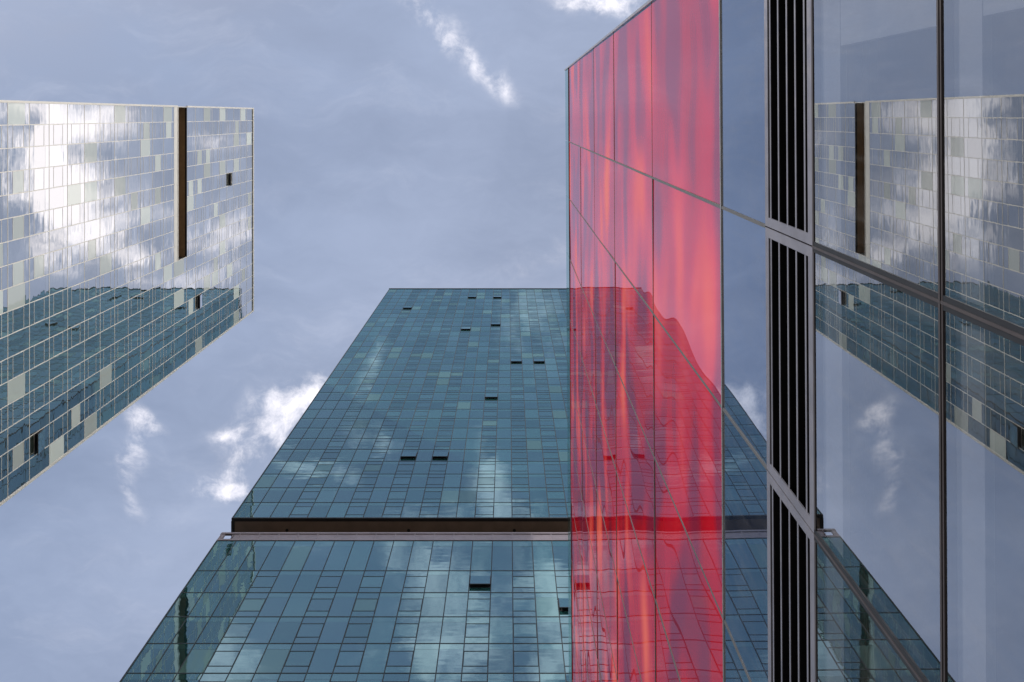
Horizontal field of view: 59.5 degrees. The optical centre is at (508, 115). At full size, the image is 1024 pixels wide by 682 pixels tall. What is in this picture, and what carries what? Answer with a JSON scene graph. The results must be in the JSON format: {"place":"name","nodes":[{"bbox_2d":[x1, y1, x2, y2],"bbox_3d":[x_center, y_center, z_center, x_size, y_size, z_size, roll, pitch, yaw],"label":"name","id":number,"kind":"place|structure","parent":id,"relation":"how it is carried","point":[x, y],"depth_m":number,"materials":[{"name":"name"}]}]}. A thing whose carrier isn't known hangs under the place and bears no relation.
{"place":"outdoors","nodes":[
{"label":"outdoors","id":0,"kind":"place"},
{"bbox_2d":[0,100,253,505],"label":"glass tower","id":1,"kind":"structure","parent":0,"point":[126,256],"depth_m":81.77,"materials":[{"name":"glass"}]},
{"bbox_2d":[8,103,28,124],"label":"window","id":2,"kind":"structure","parent":1,"relation":"in","point":[18,113],"depth_m":67.07,"materials":[{"name":"white glass"}]},
{"bbox_2d":[8,125,28,147],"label":"window","id":3,"kind":"structure","parent":1,"relation":"in","point":[18,135],"depth_m":67.07,"materials":[{"name":"glass"}]},
{"bbox_2d":[8,147,28,170],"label":"window","id":4,"kind":"structure","parent":1,"relation":"in","point":[18,158],"depth_m":67.07,"materials":[{"name":"glass"}]},
{"bbox_2d":[8,170,28,193],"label":"window","id":5,"kind":"structure","parent":1,"relation":"in","point":[18,181],"depth_m":67.07,"materials":[{"name":"white glass"}]},
{"bbox_2d":[8,192,28,217],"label":"window","id":6,"kind":"structure","parent":1,"relation":"in","point":[18,204],"depth_m":67.07,"materials":[{"name":"glass"}]},
{"bbox_2d":[8,215,28,240],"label":"window","id":7,"kind":"structure","parent":1,"relation":"in","point":[18,227],"depth_m":67.07,"materials":[{"name":"grey glass"}]},
{"bbox_2d":[8,237,28,263],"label":"window","id":8,"kind":"structure","parent":1,"relation":"in","point":[18,250],"depth_m":67.07,"materials":[{"name":"blue glass"}]},
{"bbox_2d":[8,259,28,287],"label":"window","id":9,"kind":"structure","parent":1,"relation":"in","point":[18,273],"depth_m":67.07,"materials":[{"name":"white glass"}]},
{"bbox_2d":[8,282,28,310],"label":"window","id":10,"kind":"structure","parent":1,"relation":"in","point":[18,295],"depth_m":67.07,"materials":[{"name":"white glass"}]},
{"bbox_2d":[8,304,28,334],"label":"window","id":11,"kind":"structure","parent":1,"relation":"in","point":[18,319],"depth_m":67.07,"materials":[{"name":"blue glass"}]},
{"bbox_2d":[8,327,28,356],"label":"window","id":12,"kind":"structure","parent":1,"relation":"in","point":[18,341],"depth_m":67.07,"materials":[{"name":"blue glass"}]},
{"bbox_2d":[8,349,28,380],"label":"window","id":13,"kind":"structure","parent":1,"relation":"in","point":[18,364],"depth_m":67.07,"materials":[{"name":"blue glass"}]},
{"bbox_2d":[8,371,28,403],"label":"window","id":14,"kind":"structure","parent":1,"relation":"in","point":[18,387],"depth_m":67.07,"materials":[{"name":"beige glass"}]},
{"bbox_2d":[8,394,28,426],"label":"window","id":15,"kind":"structure","parent":1,"relation":"in","point":[19,409],"depth_m":67.07,"materials":[{"name":"blue glass"}]},
{"bbox_2d":[8,416,28,450],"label":"window","id":16,"kind":"structure","parent":1,"relation":"in","point":[18,432],"depth_m":67.07,"materials":[{"name":"blue glass"}]},
{"bbox_2d":[8,438,28,473],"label":"window","id":17,"kind":"structure","parent":1,"relation":"in","point":[18,455],"depth_m":67.07,"materials":[{"name":"beige glass"}]},
{"bbox_2d":[8,461,28,496],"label":"window","id":18,"kind":"structure","parent":1,"relation":"in","point":[19,477],"depth_m":67.07,"materials":[{"name":"blue glass"}]},
{"bbox_2d":[30,103,48,123],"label":"window","id":19,"kind":"structure","parent":1,"relation":"in","point":[39,113],"depth_m":70.09,"materials":[{"name":"white glass"}]},
{"bbox_2d":[30,125,48,145],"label":"window","id":20,"kind":"structure","parent":1,"relation":"in","point":[39,134],"depth_m":70.09,"materials":[{"name":"white glass"}]},
{"bbox_2d":[30,146,48,168],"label":"window","id":21,"kind":"structure","parent":1,"relation":"in","point":[39,156],"depth_m":70.09,"materials":[{"name":"white glass"}]},
{"bbox_2d":[30,168,48,190],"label":"window","id":22,"kind":"structure","parent":1,"relation":"in","point":[39,178],"depth_m":70.09,"materials":[{"name":"white glass"}]},
{"bbox_2d":[30,189,48,212],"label":"window","id":23,"kind":"structure","parent":1,"relation":"in","point":[39,200],"depth_m":70.09,"materials":[{"name":"white glass"}]},
{"bbox_2d":[30,210,48,235],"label":"window","id":24,"kind":"structure","parent":1,"relation":"in","point":[39,222],"depth_m":70.09,"materials":[{"name":"white glass"}]},
{"bbox_2d":[30,232,48,257],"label":"window","id":25,"kind":"structure","parent":1,"relation":"in","point":[39,244],"depth_m":70.09,"materials":[{"name":"white glass"}]},
{"bbox_2d":[30,253,48,279],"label":"window","id":26,"kind":"structure","parent":1,"relation":"in","point":[39,266],"depth_m":70.09,"materials":[{"name":"white glass"}]},
{"bbox_2d":[30,275,48,301],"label":"window","id":27,"kind":"structure","parent":1,"relation":"in","point":[39,288],"depth_m":70.09,"materials":[{"name":"blue glass"}]},
{"bbox_2d":[30,296,48,324],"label":"window","id":28,"kind":"structure","parent":1,"relation":"in","point":[39,309],"depth_m":70.09,"materials":[{"name":"blue glass"}]},
{"bbox_2d":[30,318,48,346],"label":"window","id":29,"kind":"structure","parent":1,"relation":"in","point":[39,332],"depth_m":70.09,"materials":[{"name":"blue glass"}]},
{"bbox_2d":[30,339,48,368],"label":"window","id":30,"kind":"structure","parent":1,"relation":"in","point":[39,353],"depth_m":70.09,"materials":[{"name":"blue glass"}]},
{"bbox_2d":[30,360,48,390],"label":"window","id":31,"kind":"structure","parent":1,"relation":"in","point":[39,375],"depth_m":70.09,"materials":[{"name":"blue glass"}]},
{"bbox_2d":[30,382,48,413],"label":"window","id":32,"kind":"structure","parent":1,"relation":"in","point":[39,397],"depth_m":70.09,"materials":[{"name":"blue glass"}]},
{"bbox_2d":[30,403,48,435],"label":"window","id":33,"kind":"structure","parent":1,"relation":"in","point":[39,419],"depth_m":70.09,"materials":[{"name":"blue glass"}]},
{"bbox_2d":[30,425,48,457],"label":"open window","id":34,"kind":"structure","parent":1,"relation":"in","point":[40,440],"depth_m":69.78,"materials":[{"name":"blue glass"}]},
{"bbox_2d":[30,446,48,479],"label":"window","id":35,"kind":"structure","parent":1,"relation":"in","point":[38,463],"depth_m":70.09,"materials":[{"name":"blue glass"}]},
{"bbox_2d":[50,104,66,123],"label":"window","id":36,"kind":"structure","parent":1,"relation":"in","point":[58,112],"depth_m":73.04,"materials":[{"name":"white glass"}]},
{"bbox_2d":[50,124,66,144],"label":"window","id":37,"kind":"structure","parent":1,"relation":"in","point":[58,133],"depth_m":73.04,"materials":[{"name":"white glass"}]},
{"bbox_2d":[50,145,66,166],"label":"window","id":38,"kind":"structure","parent":1,"relation":"in","point":[58,154],"depth_m":73.04,"materials":[{"name":"white glass"}]},
{"bbox_2d":[50,166,66,187],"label":"window","id":39,"kind":"structure","parent":1,"relation":"in","point":[58,175],"depth_m":73.04,"materials":[{"name":"white glass"}]},
{"bbox_2d":[50,186,66,208],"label":"window","id":40,"kind":"structure","parent":1,"relation":"in","point":[58,196],"depth_m":73.04,"materials":[{"name":"white glass"}]},
{"bbox_2d":[50,207,66,230],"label":"window","id":41,"kind":"structure","parent":1,"relation":"in","point":[58,217],"depth_m":73.04,"materials":[{"name":"white glass"}]},
{"bbox_2d":[50,227,66,251],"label":"window","id":42,"kind":"structure","parent":1,"relation":"in","point":[58,238],"depth_m":73.04,"materials":[{"name":"white glass"}]},
{"bbox_2d":[50,248,66,272],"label":"window","id":43,"kind":"structure","parent":1,"relation":"in","point":[58,259],"depth_m":73.04,"materials":[{"name":"white glass"}]},
{"bbox_2d":[50,269,66,294],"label":"window","id":44,"kind":"structure","parent":1,"relation":"in","point":[58,280],"depth_m":73.04,"materials":[{"name":"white glass"}]},
{"bbox_2d":[50,289,66,315],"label":"window","id":45,"kind":"structure","parent":1,"relation":"in","point":[58,301],"depth_m":73.04,"materials":[{"name":"blue glass"}]},
{"bbox_2d":[50,310,66,336],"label":"window","id":46,"kind":"structure","parent":1,"relation":"in","point":[58,323],"depth_m":73.04,"materials":[{"name":"blue glass"}]},
{"bbox_2d":[50,330,66,358],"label":"window","id":47,"kind":"structure","parent":1,"relation":"in","point":[58,343],"depth_m":73.04,"materials":[{"name":"blue glass"}]},
{"bbox_2d":[50,351,66,379],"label":"window","id":48,"kind":"structure","parent":1,"relation":"in","point":[58,364],"depth_m":73.04,"materials":[{"name":"blue glass"}]},
{"bbox_2d":[50,371,66,400],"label":"window","id":49,"kind":"structure","parent":1,"relation":"in","point":[58,385],"depth_m":73.04,"materials":[{"name":"blue glass"}]},
{"bbox_2d":[50,392,66,422],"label":"window","id":50,"kind":"structure","parent":1,"relation":"in","point":[58,406],"depth_m":73.04,"materials":[{"name":"blue glass"}]},
{"bbox_2d":[50,413,66,443],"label":"window","id":51,"kind":"structure","parent":1,"relation":"in","point":[58,427],"depth_m":73.04,"materials":[{"name":"blue glass"}]},
{"bbox_2d":[50,433,66,464],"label":"window","id":52,"kind":"structure","parent":1,"relation":"in","point":[58,448],"depth_m":73.04,"materials":[{"name":"beige glass"}]},
{"bbox_2d":[68,124,83,143],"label":"window","id":53,"kind":"structure","parent":1,"relation":"in","point":[75,131],"depth_m":75.91,"materials":[{"name":"white glass"}]},
{"bbox_2d":[68,203,83,225],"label":"window","id":54,"kind":"structure","parent":1,"relation":"in","point":[75,212],"depth_m":75.91,"materials":[{"name":"white glass"}]},
{"bbox_2d":[68,243,83,266],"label":"window","id":55,"kind":"structure","parent":1,"relation":"in","point":[75,253],"depth_m":75.91,"materials":[{"name":"white glass"}]},
{"bbox_2d":[68,282,83,307],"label":"window","id":56,"kind":"structure","parent":1,"relation":"in","point":[75,293],"depth_m":75.93,"materials":[{"name":"blue glass"}]},
{"bbox_2d":[68,322,83,348],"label":"window","id":57,"kind":"structure","parent":1,"relation":"in","point":[76,333],"depth_m":75.91,"materials":[{"name":"blue glass"}]},
{"bbox_2d":[0,0,647,681],"label":"sky","id":58,"kind":"structure","parent":0,"point":[398,143],"materials":[{"name":"blue"}]},
{"bbox_2d":[119,288,571,681],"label":"glass tower","id":59,"kind":"structure","parent":0,"point":[402,513],"depth_m":72.97,"materials":[{"name":"teal glass"}]},
{"bbox_2d":[128,644,168,672],"bbox_3d":[-21.739,32.837,54.205,1.521,2.970,0.067,0,-90,0],"label":"window","id":60,"kind":"structure","parent":59,"relation":"in","point":[151,654],"depth_m":54.16,"materials":[{"name":"teal glass"}]},
{"bbox_2d":[148,617,186,642],"bbox_3d":[-21.739,32.838,57.175,1.521,2.970,0.065,0,-90,0],"label":"window","id":61,"kind":"structure","parent":59,"relation":"in","point":[165,633],"depth_m":57.10,"materials":[{"name":"teal glass"}]},
{"bbox_2d":[153,644,193,672],"bbox_3d":[-20.218,32.837,54.205,1.521,2.970,0.066,0,-90,0],"label":"window","id":62,"kind":"structure","parent":59,"relation":"in","point":[175,655],"depth_m":54.16,"materials":[{"name":"teal glass"}]},
{"bbox_2d":[167,593,201,615],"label":"window","id":63,"kind":"structure","parent":59,"relation":"in","point":[185,603],"depth_m":60.14,"materials":[{"name":"teal glass"}]},
{"bbox_2d":[172,617,209,642],"bbox_3d":[-20.218,32.837,57.175,1.521,2.970,0.065,0,-90,0],"label":"window","id":64,"kind":"structure","parent":59,"relation":"in","point":[192,627],"depth_m":57.10,"materials":[{"name":"teal glass"}]},
{"bbox_2d":[178,644,217,672],"bbox_3d":[-18.698,32.837,54.205,1.521,2.970,0.065,0,-90,0],"label":"window","id":65,"kind":"structure","parent":59,"relation":"in","point":[200,655],"depth_m":54.16,"materials":[{"name":"teal glass"}]},
{"bbox_2d":[189,593,223,615],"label":"window","id":66,"kind":"structure","parent":59,"relation":"in","point":[207,603],"depth_m":60.14,"materials":[{"name":"teal glass"}]},
{"bbox_2d":[196,617,232,642],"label":"window","id":67,"kind":"structure","parent":59,"relation":"in","point":[216,627],"depth_m":57.10,"materials":[{"name":"teal glass"}]},
{"bbox_2d":[204,644,242,672],"bbox_3d":[-17.177,32.833,54.205,1.521,2.970,0.075,0,-90,0],"label":"window","id":68,"kind":"structure","parent":59,"relation":"in","point":[225,655],"depth_m":54.16,"materials":[{"name":"teal glass"}]},
{"bbox_2d":[212,593,245,615],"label":"window","id":69,"kind":"structure","parent":59,"relation":"in","point":[230,603],"depth_m":60.14,"materials":[{"name":"teal glass"}]},
{"bbox_2d":[221,617,255,642],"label":"window","id":70,"kind":"structure","parent":59,"relation":"in","point":[238,630],"depth_m":57.10,"materials":[{"name":"teal glass"}]},
{"bbox_2d":[230,644,266,672],"bbox_3d":[-15.655,32.836,54.205,1.521,2.970,0.069,0,-90,0],"label":"window","id":71,"kind":"structure","parent":59,"relation":"in","point":[248,660],"depth_m":54.16,"materials":[{"name":"teal glass"}]},
{"bbox_2d":[235,593,267,615],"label":"window","id":72,"kind":"structure","parent":59,"relation":"in","point":[252,603],"depth_m":60.14,"materials":[{"name":"teal glass"}]},
{"bbox_2d":[245,617,279,642],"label":"window","id":73,"kind":"structure","parent":59,"relation":"in","point":[263,628],"depth_m":57.10,"materials":[{"name":"teal glass"}]},
{"bbox_2d":[256,644,291,672],"bbox_3d":[-14.134,32.836,54.205,1.521,2.970,0.068,0,-90,0],"label":"window","id":74,"kind":"structure","parent":59,"relation":"in","point":[273,660],"depth_m":54.16,"materials":[{"name":"teal glass"}]},
{"bbox_2d":[259,593,290,615],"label":"window","id":75,"kind":"structure","parent":59,"relation":"in","point":[275,603],"depth_m":60.14,"materials":[{"name":"teal glass"}]},
{"bbox_2d":[270,617,302,642],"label":"window","id":76,"kind":"structure","parent":59,"relation":"in","point":[286,630],"depth_m":57.10,"materials":[{"name":"teal glass"}]},
{"bbox_2d":[282,593,312,615],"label":"window","id":77,"kind":"structure","parent":59,"relation":"in","point":[297,604],"depth_m":60.14,"materials":[{"name":"teal glass"}]},
{"bbox_2d":[282,644,315,672],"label":"window","id":78,"kind":"structure","parent":59,"relation":"in","point":[300,655],"depth_m":54.16,"materials":[{"name":"teal glass"}]},
{"bbox_2d":[294,617,325,642],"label":"window","id":79,"kind":"structure","parent":59,"relation":"in","point":[310,629],"depth_m":57.10,"materials":[{"name":"teal glass"}]},
{"bbox_2d":[305,593,334,615],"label":"window","id":80,"kind":"structure","parent":59,"relation":"in","point":[320,603],"depth_m":60.14,"materials":[{"name":"teal glass"}]},
{"bbox_2d":[308,644,340,672],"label":"window","id":81,"kind":"structure","parent":59,"relation":"in","point":[325,655],"depth_m":54.16,"materials":[{"name":"teal glass"}]},
{"bbox_2d":[318,617,349,642],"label":"window","id":82,"kind":"structure","parent":59,"relation":"in","point":[334,628],"depth_m":57.10,"materials":[{"name":"teal glass"}]},
{"bbox_2d":[328,593,356,615],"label":"window","id":83,"kind":"structure","parent":59,"relation":"in","point":[342,605],"depth_m":60.14,"materials":[{"name":"teal glass"}]},
{"bbox_2d":[333,644,365,672],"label":"window","id":84,"kind":"structure","parent":59,"relation":"in","point":[349,659],"depth_m":54.16,"materials":[{"name":"teal glass"}]},
{"bbox_2d":[343,617,372,642],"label":"window","id":85,"kind":"structure","parent":59,"relation":"in","point":[358,628],"depth_m":57.10,"materials":[{"name":"teal glass"}]},
{"bbox_2d":[351,593,378,615],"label":"window","id":86,"kind":"structure","parent":59,"relation":"in","point":[365,604],"depth_m":60.14,"materials":[{"name":"teal glass"}]},
{"bbox_2d":[359,644,389,672],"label":"window","id":87,"kind":"structure","parent":59,"relation":"in","point":[374,660],"depth_m":54.16,"materials":[{"name":"teal glass"}]},
{"bbox_2d":[367,617,395,642],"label":"window","id":88,"kind":"structure","parent":59,"relation":"in","point":[381,631],"depth_m":57.10,"materials":[{"name":"teal glass"}]},
{"bbox_2d":[374,593,400,615],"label":"window","id":89,"kind":"structure","parent":59,"relation":"in","point":[388,603],"depth_m":60.14,"materials":[{"name":"teal glass"}]},
{"bbox_2d":[385,644,414,672],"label":"window","id":90,"kind":"structure","parent":59,"relation":"in","point":[400,655],"depth_m":54.16,"materials":[{"name":"teal glass"}]},
{"bbox_2d":[392,617,418,642],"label":"window","id":91,"kind":"structure","parent":59,"relation":"in","point":[405,631],"depth_m":57.10,"materials":[{"name":"teal glass"}]},
{"bbox_2d":[398,593,423,615],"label":"window","id":92,"kind":"structure","parent":59,"relation":"in","point":[411,603],"depth_m":60.14,"materials":[{"name":"teal glass"}]},
{"bbox_2d":[411,644,438,672],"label":"window","id":93,"kind":"structure","parent":59,"relation":"in","point":[425,655],"depth_m":54.16,"materials":[{"name":"teal glass"}]},
{"bbox_2d":[416,617,442,642],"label":"window","id":94,"kind":"structure","parent":59,"relation":"in","point":[429,630],"depth_m":57.10,"materials":[{"name":"teal glass"}]},
{"bbox_2d":[421,593,445,615],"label":"window","id":95,"kind":"structure","parent":59,"relation":"in","point":[433,603],"depth_m":60.14,"materials":[{"name":"teal glass"}]},
{"bbox_2d":[437,644,463,672],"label":"window","id":96,"kind":"structure","parent":59,"relation":"in","point":[450,655],"depth_m":54.16,"materials":[{"name":"teal glass"}]},
{"bbox_2d":[440,617,465,642],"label":"window","id":97,"kind":"structure","parent":59,"relation":"in","point":[453,629],"depth_m":57.10,"materials":[{"name":"teal glass"}]},
{"bbox_2d":[462,644,487,672],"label":"window","id":98,"kind":"structure","parent":59,"relation":"in","point":[475,660],"depth_m":54.16,"materials":[{"name":"teal glass"}]},
{"bbox_2d":[465,617,488,642],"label":"window","id":99,"kind":"structure","parent":59,"relation":"in","point":[477,628],"depth_m":57.10,"materials":[{"name":"teal glass"}]},
{"bbox_2d":[469,571,490,591],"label":"open window","id":100,"kind":"structure","parent":59,"relation":"in","point":[480,581],"depth_m":62.75,"materials":[{"name":"teal glass"}]},
{"bbox_2d":[488,644,512,672],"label":"window","id":101,"kind":"structure","parent":59,"relation":"in","point":[500,655],"depth_m":54.16,"materials":[{"name":"teal glass"}]},
{"bbox_2d":[489,617,512,642],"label":"window","id":102,"kind":"structure","parent":59,"relation":"in","point":[501,628],"depth_m":57.10,"materials":[{"name":"teal glass"}]},
{"bbox_2d":[513,617,536,642],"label":"window","id":103,"kind":"structure","parent":59,"relation":"in","point":[525,631],"depth_m":57.10,"materials":[{"name":"teal glass"}]},
{"bbox_2d":[514,644,538,672],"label":"window","id":104,"kind":"structure","parent":59,"relation":"in","point":[525,655],"depth_m":54.16,"materials":[{"name":"teal glass"}]},
{"bbox_2d":[537,617,561,642],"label":"window","id":105,"kind":"structure","parent":59,"relation":"in","point":[548,628],"depth_m":57.10,"materials":[{"name":"teal glass"}]},
{"bbox_2d":[538,644,564,672],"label":"window","id":106,"kind":"structure","parent":59,"relation":"in","point":[550,655],"depth_m":54.16,"materials":[{"name":"teal glass"}]},
{"bbox_2d":[564,0,1023,681],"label":"glass building","id":107,"kind":"structure","parent":0,"point":[796,340],"depth_m":4.36,"materials":[{"name":"red glass"}]},
{"bbox_2d":[813,0,904,278],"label":"window","id":108,"kind":"structure","parent":107,"relation":"in","point":[857,215],"depth_m":3.59,"materials":[{"name":"grey glass"}]},
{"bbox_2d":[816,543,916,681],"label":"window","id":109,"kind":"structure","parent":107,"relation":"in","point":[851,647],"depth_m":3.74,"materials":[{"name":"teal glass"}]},
{"bbox_2d":[815,253,939,681],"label":"window","id":110,"kind":"structure","parent":107,"relation":"in","point":[876,512],"depth_m":3.42,"materials":[{"name":"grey glass"}]},
{"bbox_2d":[946,563,972,681],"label":"window","id":111,"kind":"structure","parent":107,"relation":"in","point":[957,666],"depth_m":2.84,"materials":[{"name":"grey glass"}]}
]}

